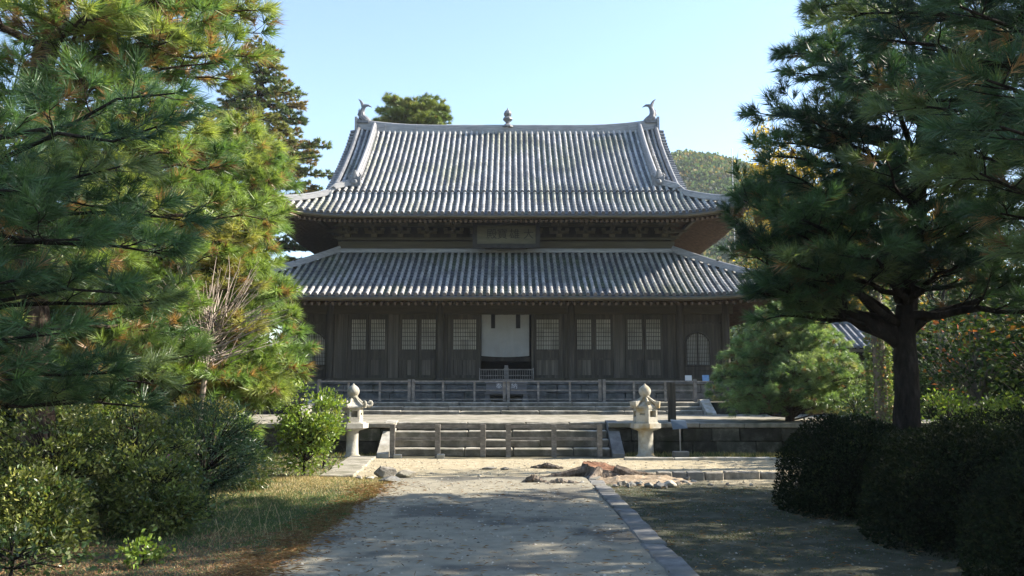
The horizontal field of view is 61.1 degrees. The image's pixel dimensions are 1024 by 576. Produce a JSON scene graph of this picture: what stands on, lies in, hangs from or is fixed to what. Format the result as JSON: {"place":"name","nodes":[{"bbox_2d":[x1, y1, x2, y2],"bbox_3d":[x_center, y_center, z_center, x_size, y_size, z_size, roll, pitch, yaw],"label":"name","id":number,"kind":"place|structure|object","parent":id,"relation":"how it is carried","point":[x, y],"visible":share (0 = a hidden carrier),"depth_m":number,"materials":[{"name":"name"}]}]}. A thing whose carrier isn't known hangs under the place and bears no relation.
{"place":"outdoors","nodes":[
{"label":"outdoors","id":0,"kind":"place"},
{"bbox_2d":[0,450,779,575],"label":"grass","id":1,"kind":"structure","parent":0,"point":[266,495],"depth_m":11.18,"materials":[{"name":"plant"}]},
{"bbox_2d":[269,476,667,575],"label":"path","id":2,"kind":"structure","parent":0,"point":[541,560],"depth_m":10.07,"materials":[{"name":"gravel"}]},
{"bbox_2d":[395,469,416,477],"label":"rock","id":3,"kind":"object","parent":2,"relation":"on","point":[404,473],"visible":0.84,"depth_m":16.79,"materials":[{"name":"stone"}]},
{"bbox_2d":[522,474,547,482],"bbox_3d":[0.417,3.534,15.987,0.505,0.183,0.185,0,-7,0],"label":"root wood","id":4,"kind":"object","parent":2,"relation":"on","point":[533,478],"visible":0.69,"depth_m":15.93,"materials":[{"name":"brown plant"}]},
{"bbox_2d":[546,478,579,483],"bbox_3d":[0.922,3.530,15.783,0.715,0.137,0.156,1,-7,-10],"label":"root wood","id":5,"kind":"object","parent":2,"relation":"on","point":[559,480],"visible":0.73,"depth_m":15.75,"materials":[{"name":"brown plant"}]},
{"bbox_2d":[0,393,1013,575],"bbox_3d":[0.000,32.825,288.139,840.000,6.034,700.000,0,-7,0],"label":"ground","id":6,"kind":"structure","parent":0,"point":[750,549],"depth_m":10.71,"materials":[{"name":"soil"}]},
{"bbox_2d":[0,227,103,472],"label":"evergreen tree","id":7,"kind":"object","parent":6,"relation":"on","point":[8,413],"visible":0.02,"depth_m":15.39,"materials":[{"name":"green plant"}]},
{"bbox_2d":[0,460,107,557],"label":"azalea bush","id":8,"kind":"object","parent":6,"relation":"on","point":[27,485],"visible":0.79,"depth_m":9.00,"materials":[{"name":"green plant"}]},
{"bbox_2d":[0,368,115,475],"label":"azalea bush","id":9,"kind":"object","parent":6,"relation":"on","point":[12,430],"visible":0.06,"depth_m":11.88,"materials":[{"name":"green plant"}]},
{"bbox_2d":[0,508,121,575],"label":"weed clump","id":10,"kind":"object","parent":6,"relation":"on","point":[20,566],"visible":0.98,"depth_m":7.97,"materials":[{"name":"green plant"}]},
{"bbox_2d":[0,382,138,530],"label":"azalea bush","id":11,"kind":"object","parent":6,"relation":"on","point":[41,455],"visible":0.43,"depth_m":10.23,"materials":[{"name":"green plant"}]},
{"bbox_2d":[0,33,230,421],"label":"pine tree","id":12,"kind":"object","parent":6,"relation":"on","point":[24,187],"visible":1,"depth_m":7.26,"materials":[{"name":"green plant"}]},
{"bbox_2d":[57,379,192,511],"bbox_3d":[-5.558,2.248,12.360,2.077,1.912,1.794,0,-7,0],"label":"azalea bush","id":13,"kind":"object","parent":6,"relation":"on","point":[113,411],"visible":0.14,"depth_m":12.31,"materials":[{"name":"green plant"}]},
{"bbox_2d":[62,402,217,530],"bbox_3d":[-4.674,2.241,10.834,1.970,1.650,1.879,0,-7,0],"label":"azalea bush","id":14,"kind":"object","parent":6,"relation":"on","point":[134,448],"visible":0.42,"depth_m":10.76,"materials":[{"name":"green plant"}]},
{"bbox_2d":[113,527,175,569],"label":"weed clump","id":15,"kind":"object","parent":6,"relation":"on","point":[155,554],"visible":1,"depth_m":8.48,"materials":[{"name":"green plant"}]},
{"bbox_2d":[3,135,290,445],"bbox_3d":[-6.964,0.295,15.964,5.472,6.578,5.362,0,-7,0],"label":"pine tree","id":16,"kind":"object","parent":6,"relation":"on","point":[247,374],"visible":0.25,"depth_m":15.56,"materials":[{"name":"green plant"}]},
{"bbox_2d":[0,0,302,493],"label":"pine tree","id":17,"kind":"object","parent":6,"relation":"on","point":[104,26],"visible":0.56,"depth_m":11.33,"materials":[{"name":"green plant"}]},
{"bbox_2d":[93,448,228,539],"bbox_3d":[-4.153,2.458,10.307,1.538,1.098,1.378,0,-7,0],"label":"azalea bush","id":18,"kind":"object","parent":6,"relation":"on","point":[184,510],"visible":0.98,"depth_m":10.11,"materials":[{"name":"green plant"}]},
{"bbox_2d":[153,393,276,506],"bbox_3d":[-4.571,2.468,13.028,2.095,1.780,1.851,0,-7,0],"label":"feathery shrub","id":19,"kind":"object","parent":6,"relation":"on","point":[225,474],"visible":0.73,"depth_m":12.88,"materials":[{"name":"green plant"}]},
{"bbox_2d":[140,250,296,488],"bbox_3d":[-5.261,1.367,15.151,2.660,4.258,2.462,5,-8,-34],"label":"bare shrub","id":20,"kind":"object","parent":6,"relation":"on","point":[210,325],"visible":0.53,"depth_m":15.15,"materials":[{"name":"brown plant"}]},
{"bbox_2d":[122,105,324,459],"bbox_3d":[-5.941,-0.001,17.865,4.349,7.613,4.002,0,-7,0],"label":"pine tree","id":21,"kind":"object","parent":6,"relation":"on","point":[265,155],"visible":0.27,"depth_m":17.56,"materials":[{"name":"green plant"}]},
{"bbox_2d":[193,432,291,492],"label":"bamboo grass","id":22,"kind":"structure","parent":6,"relation":"on","point":[260,483],"depth_m":14.87,"materials":[{"name":"green plant"}]},
{"bbox_2d":[209,499,292,545],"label":"seed stalks","id":23,"kind":"object","parent":6,"relation":"on","point":[259,522],"visible":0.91,"depth_m":10.06,"materials":[{"name":"brown plant"}]},
{"bbox_2d":[205,34,333,262],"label":"cedar tree","id":24,"kind":"object","parent":6,"relation":"on","point":[262,96],"visible":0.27,"depth_m":44.81,"materials":[{"name":"green plant"}]},
{"bbox_2d":[266,369,350,477],"bbox_3d":[-4.106,2.709,17.373,1.694,2.213,1.272,-2,-7,20],"label":"green shrub","id":25,"kind":"object","parent":6,"relation":"on","point":[298,425],"visible":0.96,"depth_m":17.25,"materials":[{"name":"green plant"}]},
{"bbox_2d":[301,384,351,467],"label":"green shrub","id":26,"kind":"object","parent":6,"relation":"on","point":[320,403],"visible":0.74,"depth_m":19.24,"materials":[{"name":"green plant"}]},
{"bbox_2d":[320,467,363,477],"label":"stone slab","id":27,"kind":"structure","parent":6,"relation":"on","point":[344,472],"depth_m":17.57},
{"bbox_2d":[331,461,369,468],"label":"stone slab","id":28,"kind":"structure","parent":6,"relation":"on","point":[364,464],"depth_m":19.53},
{"bbox_2d":[335,383,372,457],"bbox_3d":[-4.106,3.411,22.354,1.046,1.885,0.915,2,-7,-20],"label":"stone lantern","id":29,"kind":"object","parent":6,"relation":"on","point":[356,406],"visible":0.82,"depth_m":22.18,"materials":[{"name":"stone"}]},
{"bbox_2d":[341,456,376,461],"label":"stone slab","id":30,"kind":"structure","parent":6,"relation":"on","point":[358,458],"depth_m":21.23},
{"bbox_2d":[374,466,396,477],"bbox_3d":[-2.492,3.627,17.032,0.398,0.253,0.290,4,-8,-31],"label":"rock","id":31,"kind":"object","parent":6,"relation":"on","point":[382,471],"visible":0.88,"depth_m":16.93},
{"bbox_2d":[378,476,399,480],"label":"rock","id":32,"kind":"object","parent":6,"relation":"on","point":[392,478],"visible":0.72,"depth_m":16.22,"materials":[{"name":"stone"}]},
{"bbox_2d":[371,91,453,124],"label":"pine tree","id":33,"kind":"object","parent":6,"relation":"on","point":[425,109],"visible":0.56,"depth_m":58.03,"materials":[{"name":"green plant"}]},
{"bbox_2d":[389,424,485,456],"bbox_3d":[-1.904,3.913,22.214,2.476,0.830,0.160,0,-7,0],"label":"wooden barrier","id":34,"kind":"object","parent":6,"relation":"on","point":[437,438],"visible":0.96,"depth_m":22.26,"materials":[{"name":"wood"}]},
{"bbox_2d":[377,420,624,457],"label":"stone staircase","id":35,"kind":"structure","parent":6,"relation":"on","point":[495,444],"depth_m":22.86,"materials":[{"name":"stone"}]},
{"bbox_2d":[105,414,934,454],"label":"stone terrace","id":36,"kind":"structure","parent":6,"relation":"on","point":[725,433],"depth_m":23.20,"materials":[{"name":"stone"}]},
{"bbox_2d":[252,399,804,414],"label":"terrace","id":37,"kind":"structure","parent":36,"relation":"on","point":[703,407],"depth_m":31.67,"materials":[{"name":"stone"}]},
{"bbox_2d":[317,379,410,401],"bbox_3d":[-5.574,3.871,32.674,3.515,0.850,0.190,0,-7,0],"label":"wooden fence","id":38,"kind":"object","parent":37,"relation":"on","point":[319,381],"visible":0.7,"depth_m":32.64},
{"bbox_2d":[411,379,505,401],"bbox_3d":[-2.009,3.874,32.705,3.545,0.850,0.190,0,-7,0],"label":"wooden fence","id":39,"kind":"object","parent":37,"relation":"on","point":[474,390],"visible":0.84,"depth_m":32.68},
{"bbox_2d":[484,381,528,401],"bbox_3d":[-0.217,3.985,33.413,1.715,0.797,0.720,0,-7,0],"label":"offering box","id":40,"kind":"object","parent":37,"relation":"on","point":[499,385],"visible":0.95,"depth_m":33.12,"materials":[{"name":"grey wood"}]},
{"bbox_2d":[228,99,805,401],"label":"temple hall","id":41,"kind":"structure","parent":37,"relation":"on","point":[616,276],"depth_m":36.20,"materials":[{"name":"tile"}]},
{"bbox_2d":[347,314,368,377],"bbox_3d":[-6.409,2.412,36.072,0.845,2.646,0.090,0,-7,0],"label":"door panel","id":42,"kind":"structure","parent":41,"relation":"in","point":[358,324],"depth_m":36.05,"materials":[{"name":"brown wood"}]},
{"bbox_2d":[368,314,387,377],"bbox_3d":[-5.569,2.412,36.072,0.801,2.646,0.090,0,-7,0],"label":"door panel","id":43,"kind":"structure","parent":41,"relation":"in","point":[378,323],"depth_m":36.04,"materials":[{"name":"brown wood"}]},
{"bbox_2d":[399,314,418,377],"bbox_3d":[-4.294,2.412,36.072,0.806,2.646,0.090,0,-7,0],"label":"door panel","id":44,"kind":"structure","parent":41,"relation":"in","point":[408,323],"depth_m":36.06,"materials":[{"name":"brown wood"}]},
{"bbox_2d":[418,314,435,377],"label":"door panel","id":45,"kind":"structure","parent":41,"relation":"in","point":[427,322],"depth_m":36.06,"materials":[{"name":"brown wood"}]},
{"bbox_2d":[448,314,477,377],"bbox_3d":[-2.037,2.412,36.072,1.247,2.646,0.090,0,-7,0],"label":"door panel","id":46,"kind":"structure","parent":41,"relation":"in","point":[462,328],"depth_m":36.06,"materials":[{"name":"brown wood"}]},
{"bbox_2d":[481,315,528,356],"bbox_3d":[-0.277,1.996,36.209,1.996,1.773,0.054,0,-7,0],"label":"doorway curtain","id":47,"kind":"object","parent":41,"relation":"hanging from","point":[504,335],"visible":1,"depth_m":36.22,"materials":[{"name":"white fabric"}]},
{"bbox_2d":[479,365,533,380],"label":"spindle gate","id":48,"kind":"structure","parent":41,"relation":"attached to","point":[506,369],"depth_m":35.81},
{"bbox_2d":[473,223,539,248],"bbox_3d":[-0.245,-2.259,37.956,2.913,1.186,0.954,0,-7,0],"label":"name plaque","id":49,"kind":"object","parent":41,"relation":"attached to","point":[506,235],"visible":1,"depth_m":37.52,"materials":[{"name":"wood"}]},
{"bbox_2d":[535,314,563,377],"bbox_3d":[1.552,2.412,36.072,1.219,2.646,0.090,0,-7,0],"label":"door panel","id":50,"kind":"structure","parent":41,"relation":"in","point":[549,328],"depth_m":36.06,"materials":[{"name":"brown wood"}]},
{"bbox_2d":[575,314,593,377],"bbox_3d":[3.010,2.412,36.072,0.782,2.646,0.090,0,-7,0],"label":"door panel","id":51,"kind":"structure","parent":41,"relation":"in","point":[584,323],"depth_m":36.06,"materials":[{"name":"brown wood"}]},
{"bbox_2d":[594,314,612,377],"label":"door panel","id":52,"kind":"structure","parent":41,"relation":"in","point":[603,323],"depth_m":36.06,"materials":[{"name":"brown wood"}]},
{"bbox_2d":[625,314,644,377],"bbox_3d":[5.109,2.412,36.072,0.768,2.646,0.090,0,-7,0],"label":"door panel","id":53,"kind":"structure","parent":41,"relation":"in","point":[634,323],"depth_m":36.07,"materials":[{"name":"brown wood"}]},
{"bbox_2d":[644,314,663,377],"bbox_3d":[5.893,2.412,36.072,0.768,2.646,0.090,0,-7,0],"label":"door panel","id":54,"kind":"structure","parent":41,"relation":"in","point":[653,323],"depth_m":36.06,"materials":[{"name":"brown wood"}]},
{"bbox_2d":[507,379,601,401],"bbox_3d":[1.588,3.869,32.664,3.567,0.850,0.190,0,-7,0],"label":"wooden fence","id":55,"kind":"object","parent":37,"relation":"on","point":[599,390],"visible":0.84,"depth_m":32.64,"materials":[{"name":"wood"}]},
{"bbox_2d":[602,379,696,401],"bbox_3d":[5.177,3.860,32.583,3.530,0.850,0.190,0,-7,0],"label":"wooden fence","id":56,"kind":"object","parent":37,"relation":"on","point":[665,399],"visible":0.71,"depth_m":32.55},
{"bbox_2d":[667,382,675,421],"bbox_3d":[4.495,3.214,24.400,0.205,1.122,0.225,0,-7,0],"label":"marker post","id":57,"kind":"object","parent":36,"relation":"on","point":[671,391],"visible":0.87,"depth_m":24.31,"materials":[{"name":"brown wood"}]},
{"bbox_2d":[703,300,886,420],"bbox_3d":[7.867,2.021,24.743,5.173,3.568,5.144,0,-7,0],"label":"conifer","id":58,"kind":"object","parent":36,"relation":"on","point":[772,375],"visible":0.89,"depth_m":23.83,"materials":[{"name":"plant"}]},
{"bbox_2d":[87,458,962,575],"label":"fallen leaves","id":59,"kind":"object","parent":6,"relation":"on","point":[337,522],"visible":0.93,"depth_m":9.92,"materials":[{"name":"plant"}]},
{"bbox_2d":[530,463,563,468],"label":"rock","id":60,"kind":"object","parent":6,"relation":"on","point":[548,465],"visible":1,"depth_m":19.02,"materials":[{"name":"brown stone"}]},
{"bbox_2d":[505,424,602,456],"bbox_3d":[1.076,3.913,22.214,2.493,0.830,0.160,0,-7,0],"label":"wooden barrier","id":61,"kind":"object","parent":6,"relation":"on","point":[553,438],"visible":1,"depth_m":22.18,"materials":[{"name":"wood"}]},
{"bbox_2d":[539,461,655,478],"bbox_3d":[1.755,3.627,17.149,2.440,0.364,1.561,0,-7,0],"label":"tree stump","id":62,"kind":"object","parent":6,"relation":"on","point":[593,469],"visible":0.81,"depth_m":17.10,"materials":[{"name":"wood"}]},
{"bbox_2d":[588,480,606,486],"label":"kerb stone","id":63,"kind":"object","parent":6,"relation":"on","point":[598,482],"visible":0.3,"depth_m":15.78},
{"bbox_2d":[595,486,614,493],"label":"kerb stone","id":64,"kind":"object","parent":6,"relation":"on","point":[604,489],"visible":0.38,"depth_m":14.49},
{"bbox_2d":[600,493,621,500],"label":"kerb stone","id":65,"kind":"object","parent":6,"relation":"on","point":[610,496],"visible":0.35,"depth_m":13.47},
{"bbox_2d":[606,500,629,508],"bbox_3d":[1.570,3.262,12.802,0.288,0.192,0.790,0,-7,0],"label":"kerb stone","id":66,"kind":"object","parent":6,"relation":"on","point":[612,504],"visible":0.46,"depth_m":12.71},
{"bbox_2d":[613,508,640,518],"bbox_3d":[1.585,3.156,11.872,0.283,0.187,1.036,0,-7,0],"label":"kerb stone","id":67,"kind":"object","parent":6,"relation":"on","point":[627,513],"visible":0.41,"depth_m":11.81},
{"bbox_2d":[621,518,651,528],"bbox_3d":[1.568,3.054,10.966,0.291,0.188,0.759,0,-7,0],"label":"kerb stone","id":68,"kind":"object","parent":6,"relation":"on","point":[634,522],"visible":0.45,"depth_m":10.99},
{"bbox_2d":[630,383,660,456],"bbox_3d":[3.439,3.411,22.354,0.820,1.885,0.744,5,-8,-37],"label":"stone lantern","id":69,"kind":"object","parent":6,"relation":"on","point":[645,424],"visible":0.96,"depth_m":22.15,"materials":[{"name":"stone"}]},
{"bbox_2d":[597,475,696,485],"bbox_3d":[2.471,3.596,16.290,2.000,0.190,1.500,0,-7,0],"label":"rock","id":70,"kind":"object","parent":6,"relation":"on","point":[653,479],"visible":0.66,"depth_m":16.10,"materials":[{"name":"stone"}]},
{"bbox_2d":[629,527,666,545],"bbox_3d":[1.564,2.938,10.038,0.294,0.182,1.084,0,-7,0],"label":"kerb stone","id":71,"kind":"object","parent":6,"relation":"on","point":[648,535],"visible":0.56,"depth_m":10.03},
{"bbox_2d":[640,543,677,558],"bbox_3d":[1.545,2.830,9.091,0.293,0.176,0.775,0,-7,0],"label":"kerb stone","id":72,"kind":"object","parent":6,"relation":"on","point":[659,550],"visible":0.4,"depth_m":9.05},
{"bbox_2d":[654,556,698,575],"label":"kerb stone","id":73,"kind":"object","parent":6,"relation":"on","point":[677,566],"visible":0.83,"depth_m":8.20,"materials":[{"name":"stone"}]},
{"bbox_2d":[672,471,686,479],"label":"kerb stone","id":74,"kind":"object","parent":6,"relation":"on","point":[679,474],"visible":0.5,"depth_m":16.59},
{"bbox_2d":[671,420,688,457],"bbox_3d":[4.274,3.846,22.101,0.435,0.967,0.243,0,-7,0],"label":"sign board","id":75,"kind":"object","parent":6,"relation":"on","point":[679,424],"visible":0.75,"depth_m":22.09,"materials":[{"name":"grey metal"}]},
{"bbox_2d":[686,471,704,480],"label":"kerb stone","id":76,"kind":"object","parent":6,"relation":"on","point":[696,475],"visible":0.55,"depth_m":16.58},
{"bbox_2d":[704,471,723,479],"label":"kerb stone","id":77,"kind":"object","parent":6,"relation":"on","point":[715,475],"visible":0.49,"depth_m":16.68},
{"bbox_2d":[624,457,804,460],"bbox_3d":[6.150,4.224,21.288,6.803,0.143,0.200,0,-7,0],"label":"stone edging","id":78,"kind":"object","parent":6,"relation":"on","point":[702,458],"visible":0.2,"depth_m":21.21,"materials":[{"name":"stone"}]},
{"bbox_2d":[729,322,750,380],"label":"evergreen tree","id":79,"kind":"object","parent":6,"relation":"on","point":[732,344],"visible":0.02,"depth_m":57.38,"materials":[{"name":"green plant"}]},
{"bbox_2d":[723,470,759,479],"bbox_3d":[4.464,3.680,16.888,0.672,0.231,0.239,0,-7,0],"label":"kerb stone","id":80,"kind":"object","parent":6,"relation":"on","point":[731,474],"visible":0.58,"depth_m":16.78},
{"bbox_2d":[728,118,793,272],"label":"ginkgo tree","id":81,"kind":"object","parent":6,"relation":"on","point":[766,130],"visible":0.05,"depth_m":67.18,"materials":[{"name":"yellow plant"}]},
{"bbox_2d":[760,472,779,478],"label":"kerb stone","id":82,"kind":"object","parent":6,"relation":"on","point":[767,475],"visible":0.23,"depth_m":16.84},
{"bbox_2d":[731,249,844,358],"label":"evergreen tree","id":83,"kind":"object","parent":6,"relation":"on","point":[749,263],"visible":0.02,"depth_m":52.31,"materials":[{"name":"green plant"}]},
{"bbox_2d":[749,140,836,249],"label":"ginkgo tree","id":84,"kind":"object","parent":6,"relation":"on","point":[800,173],"visible":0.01,"depth_m":63.08,"materials":[{"name":"green plant"}]},
{"bbox_2d":[616,484,1000,575],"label":"moss","id":85,"kind":"object","parent":6,"relation":"on","point":[750,535],"visible":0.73,"depth_m":10.60,"materials":[{"name":"green plant"}]},
{"bbox_2d":[771,413,922,521],"bbox_3d":[4.882,2.508,12.390,2.190,1.425,2.347,0,-7,0],"label":"clipped bush","id":86,"kind":"object","parent":6,"relation":"on","point":[828,478],"visible":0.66,"depth_m":11.92,"materials":[{"name":"green plant"}]},
{"bbox_2d":[823,389,889,433],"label":"shrub","id":87,"kind":"object","parent":6,"relation":"on","point":[847,411],"visible":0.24,"depth_m":21.26,"materials":[{"name":"green plant"}]},
{"bbox_2d":[711,0,1023,450],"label":"pine tree","id":88,"kind":"object","parent":6,"relation":"on","point":[815,251],"visible":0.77,"depth_m":12.58,"materials":[{"name":"green plant"}]},
{"bbox_2d":[809,322,932,414],"bbox_3d":[12.501,3.248,31.774,4.134,4.424,3.930,0,-7,0],"label":"tiled annex","id":89,"kind":"object","parent":6,"relation":"on","point":[850,331],"visible":0.13,"depth_m":30.71,"materials":[{"name":"tile"}]},
{"bbox_2d":[817,170,927,436],"bbox_3d":[8.413,0.252,20.095,2.649,7.712,2.661,0,-7,0],"label":"ivy tree","id":90,"kind":"object","parent":6,"relation":"on","point":[881,379],"visible":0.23,"depth_m":19.79,"materials":[{"name":"green plant"}]},
{"bbox_2d":[850,396,923,425],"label":"shrub","id":91,"kind":"object","parent":6,"relation":"on","point":[864,414],"visible":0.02,"depth_m":20.32,"materials":[{"name":"green plant"}]},
{"bbox_2d":[801,0,1023,277],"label":"pine tree","id":92,"kind":"object","parent":6,"relation":"on","point":[993,107],"visible":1,"depth_m":7.78,"materials":[{"name":"green plant"}]},
{"bbox_2d":[854,309,978,419],"bbox_3d":[14.138,3.119,30.932,4.817,5.047,4.913,0,-7,0],"label":"evergreen tree","id":93,"kind":"object","parent":6,"relation":"on","point":[920,362],"visible":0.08,"depth_m":29.87,"materials":[{"name":"green plant"}]},
{"bbox_2d":[883,384,986,441],"bbox_3d":[9.060,2.937,18.345,2.047,1.803,2.093,-4,-8,32],"label":"shrub","id":94,"kind":"object","parent":6,"relation":"on","point":[942,402],"visible":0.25,"depth_m":18.23,"materials":[{"name":"green plant"}]},
{"bbox_2d":[854,416,1023,560],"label":"clipped bush","id":95,"kind":"object","parent":6,"relation":"on","point":[921,508],"visible":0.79,"depth_m":9.44,"materials":[{"name":"green plant"}]},
{"bbox_2d":[857,233,1023,408],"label":"evergreen tree","id":96,"kind":"object","parent":6,"relation":"on","point":[929,294],"visible":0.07,"depth_m":39.80,"materials":[{"name":"green plant"}]},
{"bbox_2d":[885,315,1005,419],"bbox_3d":[13.978,2.707,27.841,4.180,4.607,3.644,0,-7,0],"label":"maple tree","id":97,"kind":"object","parent":6,"relation":"on","point":[941,382],"visible":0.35,"depth_m":27.73,"materials":[{"name":"green plant"}]},
{"bbox_2d":[893,197,1009,334],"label":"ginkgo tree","id":98,"kind":"object","parent":6,"relation":"on","point":[926,303],"visible":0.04,"depth_m":59.62,"materials":[{"name":"green plant"}]},
{"bbox_2d":[916,275,1023,423],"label":"maple tree","id":99,"kind":"object","parent":6,"relation":"on","point":[975,362],"visible":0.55,"depth_m":21.80,"materials":[{"name":"green plant"}]},
{"bbox_2d":[923,180,1021,410],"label":"evergreen tree","id":100,"kind":"object","parent":6,"relation":"on","point":[969,300],"visible":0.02,"depth_m":45.81,"materials":[{"name":"green plant"}]},
{"bbox_2d":[923,406,1023,450],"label":"clipped bush","id":101,"kind":"object","parent":6,"relation":"on","point":[991,418],"visible":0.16,"depth_m":12.19,"materials":[{"name":"green plant"}]},
{"bbox_2d":[942,263,1023,423],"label":"evergreen tree","id":102,"kind":"object","parent":6,"relation":"on","point":[1018,386],"visible":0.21,"depth_m":21.66,"materials":[{"name":"green plant"}]},
{"bbox_2d":[942,231,1023,401],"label":"maple tree","id":103,"kind":"object","parent":6,"relation":"on","point":[1018,346],"visible":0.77,"depth_m":17.74,"materials":[{"name":"green plant"}]},
{"bbox_2d":[944,396,1023,424],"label":"shrub","id":104,"kind":"object","parent":6,"relation":"on","point":[961,407],"visible":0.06,"depth_m":19.38,"materials":[{"name":"green plant"}]},
{"bbox_2d":[954,441,1023,575],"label":"clipped bush","id":105,"kind":"object","parent":6,"relation":"on","point":[1011,554],"visible":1,"depth_m":7.46,"materials":[{"name":"green plant"}]},
{"bbox_2d":[977,388,1023,425],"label":"shrub","id":106,"kind":"object","parent":6,"relation":"on","point":[1004,403],"visible":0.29,"depth_m":17.86,"materials":[{"name":"green plant"}]},
{"bbox_2d":[984,146,1023,300],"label":"pine tree","id":107,"kind":"object","parent":6,"relation":"on","point":[1019,262],"visible":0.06,"depth_m":16.41,"materials":[{"name":"green plant"}]},
{"bbox_2d":[0,0,1023,342],"label":"sky","id":108,"kind":"structure","parent":0,"point":[547,62],"materials":[{"name":"blue"}]},
{"bbox_2d":[269,458,991,575],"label":"gravel","id":109,"kind":"structure","parent":0,"point":[561,514],"depth_m":11.46,"materials":[{"name":"gravel"}]},
{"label":"hill","id":110,"kind":"structure","parent":0,"visible":0},
{"bbox_2d":[671,148,788,345],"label":"wood","id":111,"kind":"object","parent":110,"relation":"on","point":[702,171],"visible":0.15,"depth_m":287.54,"materials":[{"name":"green plant"}]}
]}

